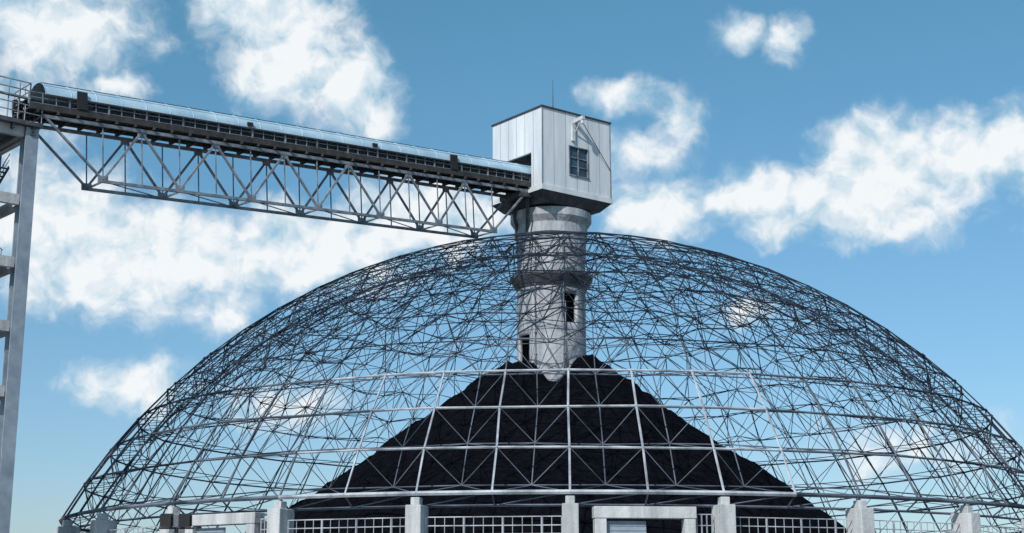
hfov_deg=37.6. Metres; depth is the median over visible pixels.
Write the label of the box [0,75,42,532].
conveyor support tower
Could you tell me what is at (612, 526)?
sliding door
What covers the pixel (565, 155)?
conveyor headhouse tower
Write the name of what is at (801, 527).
wall grille
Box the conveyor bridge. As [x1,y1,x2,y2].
[12,82,531,238]
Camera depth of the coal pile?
122.68 m
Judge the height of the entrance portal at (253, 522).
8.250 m
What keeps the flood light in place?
on the ground
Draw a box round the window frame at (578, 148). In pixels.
[569,145,589,179]
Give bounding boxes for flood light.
[159,514,193,532]
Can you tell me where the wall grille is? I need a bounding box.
[89,516,1023,532]
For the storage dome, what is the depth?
117.56 m
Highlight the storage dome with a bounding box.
[54,231,1023,532]
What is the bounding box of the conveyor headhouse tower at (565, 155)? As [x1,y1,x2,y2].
[490,100,612,380]
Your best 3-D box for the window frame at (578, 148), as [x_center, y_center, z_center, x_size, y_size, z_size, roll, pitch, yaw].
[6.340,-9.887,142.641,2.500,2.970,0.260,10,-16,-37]
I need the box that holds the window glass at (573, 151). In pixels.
[570,147,586,176]
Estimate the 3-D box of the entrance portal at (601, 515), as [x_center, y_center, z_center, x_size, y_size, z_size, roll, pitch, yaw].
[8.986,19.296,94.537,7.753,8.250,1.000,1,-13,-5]
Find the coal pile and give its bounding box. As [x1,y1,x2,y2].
[263,354,845,532]
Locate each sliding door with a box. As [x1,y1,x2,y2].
[197,527,225,532]
[607,521,645,532]
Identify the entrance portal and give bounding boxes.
[185,512,266,532]
[592,506,713,532]
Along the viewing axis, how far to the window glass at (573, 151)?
142.86 m
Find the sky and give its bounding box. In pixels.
[0,0,1023,532]
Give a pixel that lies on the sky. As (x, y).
(868, 155)
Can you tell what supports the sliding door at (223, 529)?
in the entrance portal at (253, 522)
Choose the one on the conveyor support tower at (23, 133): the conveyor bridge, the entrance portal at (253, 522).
the conveyor bridge

